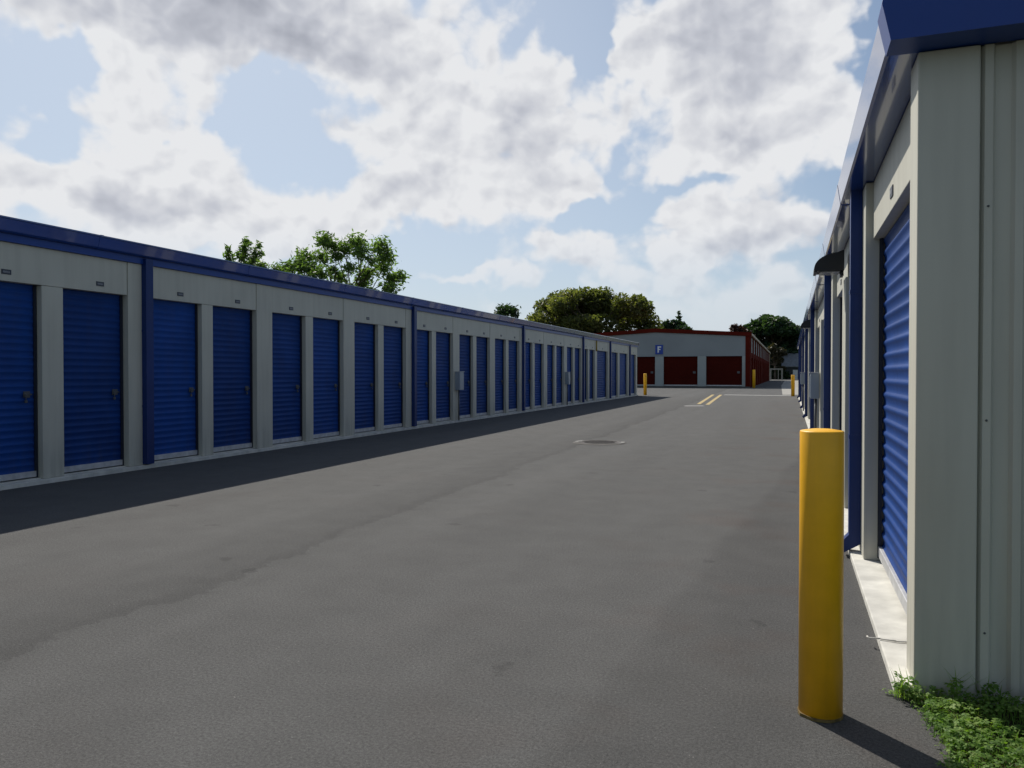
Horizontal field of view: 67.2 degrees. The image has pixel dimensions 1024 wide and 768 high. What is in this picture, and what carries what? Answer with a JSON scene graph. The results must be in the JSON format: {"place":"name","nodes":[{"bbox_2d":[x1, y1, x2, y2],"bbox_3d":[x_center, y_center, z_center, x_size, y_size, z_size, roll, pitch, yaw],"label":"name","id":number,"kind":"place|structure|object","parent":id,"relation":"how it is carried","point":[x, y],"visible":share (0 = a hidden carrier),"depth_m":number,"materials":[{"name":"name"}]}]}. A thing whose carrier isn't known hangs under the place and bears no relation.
{"place":"outdoors","nodes":[
{"label":"outdoors","id":0,"kind":"place"},
{"bbox_2d":[0,215,639,490],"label":"storage building","id":1,"kind":"structure","parent":0,"point":[117,355],"depth_m":12.89,"materials":[{"name":"beige paint"}]},
{"bbox_2d":[0,281,37,481],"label":"door","id":2,"kind":"structure","parent":1,"relation":"in","point":[18,302],"depth_m":9.56,"materials":[{"name":"blue paint"}]},
{"bbox_2d":[63,289,123,472],"bbox_3d":[-5.751,-0.049,10.553,0.065,2.445,1.033,0,1,20],"label":"door","id":3,"kind":"structure","parent":1,"relation":"in","point":[92,321],"depth_m":10.58,"materials":[{"name":"blue paint"}]},
{"bbox_2d":[153,299,197,459],"bbox_3d":[-5.249,-0.068,11.942,0.065,2.445,1.039,0,1,20],"label":"door","id":4,"kind":"structure","parent":1,"relation":"in","point":[175,323],"depth_m":12.01,"materials":[{"name":"blue paint"}]},
{"bbox_2d":[213,306,252,451],"bbox_3d":[-4.803,-0.086,13.179,0.065,2.445,1.088,0,1,20],"label":"door","id":5,"kind":"structure","parent":1,"relation":"in","point":[232,328],"depth_m":13.23,"materials":[{"name":"blue paint"}]},
{"bbox_2d":[272,313,301,443],"bbox_3d":[-4.292,-0.106,14.595,0.065,2.445,1.039,0,1,20],"label":"door","id":6,"kind":"structure","parent":1,"relation":"in","point":[286,329],"depth_m":14.67,"materials":[{"name":"blue paint"}]},
{"bbox_2d":[313,318,339,438],"bbox_3d":[-3.845,-0.124,15.831,0.065,2.445,1.088,0,1,20],"label":"door","id":7,"kind":"structure","parent":1,"relation":"in","point":[326,332],"depth_m":15.92,"materials":[{"name":"blue paint"}]},
{"bbox_2d":[354,322,374,432],"bbox_3d":[-3.334,-0.144,17.247,0.065,2.445,1.039,0,1,20],"label":"door","id":8,"kind":"structure","parent":1,"relation":"in","point":[364,334],"depth_m":17.35,"materials":[{"name":"blue paint"}]},
{"bbox_2d":[384,326,402,428],"bbox_3d":[-2.888,-0.162,18.484,0.065,2.445,1.088,0,1,20],"label":"door","id":9,"kind":"structure","parent":1,"relation":"in","point":[393,336],"depth_m":18.61,"materials":[{"name":"blue paint"}]},
{"bbox_2d":[417,330,428,423],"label":"door","id":10,"kind":"structure","parent":1,"relation":"in","point":[422,336],"depth_m":20.10,"materials":[{"name":"blue paint"}]},
{"bbox_2d":[436,332,449,421],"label":"door","id":11,"kind":"structure","parent":1,"relation":"in","point":[442,339],"depth_m":21.26,"materials":[{"name":"blue paint"}]},
{"bbox_2d":[455,371,464,419],"bbox_3d":[-1.483,0.335,21.827,0.168,1.385,0.320,0,1,20],"label":"electrical box","id":12,"kind":"object","parent":1,"relation":"attached to","point":[459,380],"visible":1,"depth_m":21.76,"materials":[{"name":"grey paint"}]},
{"bbox_2d":[459,335,470,417],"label":"door","id":13,"kind":"structure","parent":1,"relation":"in","point":[464,340],"depth_m":22.75,"materials":[{"name":"blue paint"}]},
{"bbox_2d":[476,337,486,415],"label":"door","id":14,"kind":"structure","parent":1,"relation":"in","point":[481,342],"depth_m":23.92,"materials":[{"name":"blue paint"}]},
{"bbox_2d":[495,339,503,412],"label":"door","id":15,"kind":"structure","parent":1,"relation":"in","point":[499,344],"depth_m":25.41,"materials":[{"name":"blue paint"}]},
{"bbox_2d":[509,340,516,411],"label":"door","id":16,"kind":"structure","parent":1,"relation":"in","point":[512,344],"depth_m":26.62,"materials":[{"name":"blue paint"}]},
{"bbox_2d":[525,342,529,408],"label":"door","id":17,"kind":"structure","parent":1,"relation":"in","point":[527,345],"depth_m":28.12,"materials":[{"name":"blue paint"}]},
{"bbox_2d":[535,343,541,407],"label":"door","id":18,"kind":"structure","parent":1,"relation":"in","point":[538,347],"depth_m":29.34,"materials":[{"name":"blue paint"}]},
{"bbox_2d":[547,345,552,405],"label":"door","id":19,"kind":"structure","parent":1,"relation":"in","point":[549,347],"depth_m":30.73,"materials":[{"name":"blue paint"}]},
{"bbox_2d":[556,346,561,404],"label":"door","id":20,"kind":"structure","parent":1,"relation":"in","point":[558,348],"depth_m":31.92,"materials":[{"name":"blue paint"}]},
{"bbox_2d":[565,372,569,404],"bbox_3d":[2.354,0.183,32.455,0.168,1.385,0.320,0,1,20],"label":"electrical box","id":21,"kind":"object","parent":1,"relation":"attached to","point":[567,378],"visible":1,"depth_m":32.33,"materials":[{"name":"grey paint"}]},
{"bbox_2d":[567,347,570,402],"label":"door","id":22,"kind":"structure","parent":1,"relation":"in","point":[568,348],"depth_m":33.46,"materials":[{"name":"blue paint"}]},
{"bbox_2d":[575,348,578,401],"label":"door","id":23,"kind":"structure","parent":1,"relation":"in","point":[576,349],"depth_m":34.62,"materials":[{"name":"blue paint"}]},
{"bbox_2d":[585,349,585,400],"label":"door","id":24,"kind":"structure","parent":1,"relation":"in","point":[585,349],"depth_m":36.09,"materials":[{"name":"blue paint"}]},
{"bbox_2d":[589,350,592,400],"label":"door","id":25,"kind":"structure","parent":1,"relation":"in","point":[590,351],"depth_m":37.03,"materials":[{"name":"blue paint"}]},
{"bbox_2d":[597,351,605,398],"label":"door","id":26,"kind":"structure","parent":1,"relation":"in","point":[601,355],"depth_m":39.15,"materials":[{"name":"blue paint"}]},
{"bbox_2d":[612,352,615,396],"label":"door","id":27,"kind":"structure","parent":1,"relation":"in","point":[613,354],"depth_m":41.86,"materials":[{"name":"blue paint"}]},
{"bbox_2d":[620,353,625,395],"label":"door","id":28,"kind":"structure","parent":1,"relation":"in","point":[622,356],"depth_m":44.07,"materials":[{"name":"blue paint"}]},
{"bbox_2d":[631,355,633,394],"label":"door","id":29,"kind":"structure","parent":1,"relation":"in","point":[632,356],"depth_m":46.86,"materials":[{"name":"blue paint"}]},
{"bbox_2d":[0,0,881,332],"label":"sky","id":30,"kind":"structure","parent":0,"point":[687,156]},
{"bbox_2d":[0,379,951,767],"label":"road","id":31,"kind":"structure","parent":0,"point":[536,589],"depth_m":4.62,"materials":[{"name":"grey asphalt"}]},
{"bbox_2d":[573,440,625,444],"bbox_3d":[1.760,1.167,15.437,1.080,0.016,1.080,0,1,20],"label":"manhole","id":32,"kind":"object","parent":31,"relation":"on","point":[598,442],"visible":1,"depth_m":15.34,"materials":[{"name":"metal"}]},
{"bbox_2d":[643,373,646,394],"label":"bollard","id":33,"kind":"object","parent":31,"relation":"on","point":[645,384],"visible":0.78,"depth_m":48.66,"materials":[{"name":"yellow metal"}]},
{"bbox_2d":[697,395,712,403],"bbox_3d":[10.696,0.792,42.190,0.170,0.001,15.820,0,1,17],"label":"yellow line","id":34,"kind":"object","parent":31,"relation":"on","point":[702,401],"visible":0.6,"depth_m":39.80,"materials":[{"name":"paint"}]},
{"bbox_2d":[706,395,720,404],"bbox_3d":[11.002,0.800,41.654,0.170,0.001,16.217,0,1,17],"label":"yellow line","id":35,"kind":"object","parent":31,"relation":"on","point":[711,401],"visible":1,"depth_m":39.06,"materials":[{"name":"paint"}]},
{"bbox_2d":[752,370,754,387],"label":"bollard","id":36,"kind":"object","parent":31,"relation":"on","point":[753,378],"visible":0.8,"depth_m":71.41,"materials":[{"name":"yellow metal"}]},
{"bbox_2d":[770,368,782,379],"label":"gate frame","id":37,"kind":"object","parent":31,"relation":"on","point":[778,369],"visible":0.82,"depth_m":157.41,"materials":[{"name":"grey metal"}]},
{"bbox_2d":[781,353,797,378],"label":"house","id":38,"kind":"structure","parent":31,"relation":"on","point":[790,363],"depth_m":171.34,"materials":[{"name":"grey"}]},
{"bbox_2d":[793,370,797,378],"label":"door","id":39,"kind":"structure","parent":38,"relation":"in","point":[795,372],"depth_m":170.73,"materials":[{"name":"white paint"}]},
{"bbox_2d":[791,375,794,395],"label":"bollard","id":40,"kind":"object","parent":31,"relation":"on","point":[792,385],"visible":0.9,"depth_m":46.23,"materials":[{"name":"yellow metal"}]},
{"bbox_2d":[798,428,844,722],"bbox_3d":[1.268,0.768,3.159,0.176,1.173,0.188,0,1,20],"label":"bollard","id":41,"kind":"object","parent":31,"relation":"on","point":[821,572],"visible":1,"depth_m":3.09,"materials":[{"name":"yellow metal"}]},
{"bbox_2d":[797,0,1023,706],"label":"storage building","id":42,"kind":"structure","parent":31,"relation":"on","point":[910,345],"depth_m":3.29,"materials":[{"name":"beige paint"}]},
{"bbox_2d":[800,372,804,410],"bbox_3d":[10.244,0.269,27.140,0.173,1.365,0.360,0,1,20],"label":"electrical box","id":43,"kind":"object","parent":42,"relation":"on","point":[802,377],"visible":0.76,"depth_m":26.99,"materials":[{"name":"grey paint"}]},
{"bbox_2d":[801,319,810,328],"bbox_3d":[6.797,-1.369,17.729,0.285,0.250,0.320,0,1,20],"label":"wall lamp","id":44,"kind":"object","parent":42,"relation":"attached to","point":[806,324],"visible":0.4,"depth_m":17.59,"materials":[{"name":"black metal"}]},
{"bbox_2d":[809,372,819,427],"bbox_3d":[5.588,0.459,14.246,0.173,1.355,0.360,0,1,20],"label":"electrical box","id":45,"kind":"object","parent":42,"relation":"on","point":[814,384],"visible":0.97,"depth_m":14.09,"materials":[{"name":"grey paint"}]},
{"bbox_2d":[813,250,843,277],"bbox_3d":[3.273,-1.229,7.966,0.285,0.250,0.320,0,1,20],"label":"wall lamp","id":46,"kind":"object","parent":42,"relation":"attached to","point":[830,264],"visible":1,"depth_m":7.82,"materials":[{"name":"black metal"}]},
{"bbox_2d":[839,297,841,429],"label":"door","id":47,"kind":"structure","parent":42,"relation":"in","point":[840,421],"depth_m":9.84,"materials":[{"name":"blue paint"}]},
{"bbox_2d":[866,202,909,642],"bbox_3d":[2.190,0.127,4.565,0.269,2.334,2.188,0,1,20],"label":"door","id":48,"kind":"structure","parent":42,"relation":"in","point":[892,554],"depth_m":4.93,"materials":[{"name":"blue paint"}]},
{"bbox_2d":[593,328,770,387],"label":"storage building","id":49,"kind":"structure","parent":0,"point":[704,359],"depth_m":74.28,"materials":[{"name":"metal"}]},
{"bbox_2d":[637,357,654,385],"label":"door","id":50,"kind":"structure","parent":49,"relation":"in","point":[646,365],"depth_m":75.68,"materials":[{"name":"metal"}]},
{"bbox_2d":[655,345,662,353],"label":"letter sign","id":51,"kind":"object","parent":49,"relation":"attached to","point":[658,349],"visible":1,"depth_m":74.99,"materials":[{"name":"blue metal"}]},
{"bbox_2d":[664,356,697,385],"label":"door","id":52,"kind":"structure","parent":49,"relation":"in","point":[678,370],"depth_m":74.55,"materials":[{"name":"metal"}]},
{"bbox_2d":[706,356,741,385],"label":"door","id":53,"kind":"structure","parent":49,"relation":"in","point":[720,370],"depth_m":73.20,"materials":[{"name":"metal"}]},
{"bbox_2d":[781,381,797,394],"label":"driveway","id":54,"kind":"structure","parent":0,"point":[786,387],"depth_m":69.27,"materials":[{"name":"concrete"}]},
{"bbox_2d":[898,692,1023,767],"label":"soil verge","id":55,"kind":"structure","parent":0,"point":[1010,724],"depth_m":3.01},
{"bbox_2d":[889,665,920,699],"bbox_3d":[1.661,1.280,3.286,0.142,0.120,0.129,0,1,-31],"label":"weed","id":56,"kind":"object","parent":55,"relation":"on","point":[905,685],"visible":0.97,"depth_m":3.28,"materials":[{"name":"green plant"}]},
{"bbox_2d":[881,683,1023,767],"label":"clover","id":57,"kind":"object","parent":55,"relation":"on","point":[947,723],"visible":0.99,"depth_m":2.97,"materials":[{"name":"green plant"}]},
{"bbox_2d":[943,667,986,705],"bbox_3d":[1.897,1.269,3.211,0.190,0.144,0.122,0,1,20],"label":"weed","id":58,"kind":"object","parent":55,"relation":"on","point":[956,693],"visible":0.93,"depth_m":3.21,"materials":[{"name":"green plant"}]},
{"bbox_2d":[971,672,1012,709],"bbox_3d":[1.986,1.276,3.191,0.219,0.132,0.138,1,1,39],"label":"weed","id":59,"kind":"object","parent":55,"relation":"on","point":[993,688],"visible":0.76,"depth_m":3.19,"materials":[{"name":"green plant"}]},
{"label":"ground","id":60,"kind":"structure","parent":0,"visible":0},
{"bbox_2d":[222,236,278,269],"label":"slender tree","id":61,"kind":"object","parent":60,"relation":"on","point":[242,255],"visible":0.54,"depth_m":44.77,"materials":[{"name":"green plant"}]},
{"bbox_2d":[276,229,411,293],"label":"leafy tree","id":62,"kind":"object","parent":60,"relation":"on","point":[384,259],"visible":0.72,"depth_m":46.52,"materials":[{"name":"green plant"}]},
{"bbox_2d":[494,303,520,317],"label":"tree","id":63,"kind":"object","parent":60,"relation":"on","point":[507,310],"visible":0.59,"depth_m":133.88,"materials":[{"name":"green plant"}]},
{"bbox_2d":[525,285,663,332],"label":"oak tree","id":64,"kind":"object","parent":60,"relation":"on","point":[585,310],"visible":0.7,"depth_m":108.27,"materials":[{"name":"green plant"}]},
{"bbox_2d":[661,311,693,329],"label":"dark tree","id":65,"kind":"object","parent":60,"relation":"on","point":[675,324],"visible":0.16,"depth_m":169.53,"materials":[{"name":"green plant"}]},
{"bbox_2d":[729,324,752,331],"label":"rusty tree","id":66,"kind":"object","parent":60,"relation":"on","point":[736,328],"visible":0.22,"depth_m":176.84,"materials":[{"name":"orange plant"}]},
{"bbox_2d":[742,314,800,365],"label":"tree","id":67,"kind":"object","parent":60,"relation":"on","point":[779,331],"visible":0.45,"depth_m":176.07,"materials":[{"name":"green plant"}]},
{"bbox_2d":[771,365,780,378],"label":"shrub","id":68,"kind":"object","parent":60,"relation":"on","point":[773,371],"visible":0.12,"depth_m":175.70,"materials":[{"name":"green plant"}]},
{"bbox_2d":[766,343,787,378],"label":"brown tree","id":69,"kind":"object","parent":60,"relation":"on","point":[778,354],"visible":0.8,"depth_m":167.44,"materials":[{"name":"green plant"}]},
{"bbox_2d":[776,370,791,378],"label":"shrub","id":70,"kind":"object","parent":60,"relation":"on","point":[786,375],"visible":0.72,"depth_m":171.11,"materials":[{"name":"green plant"}]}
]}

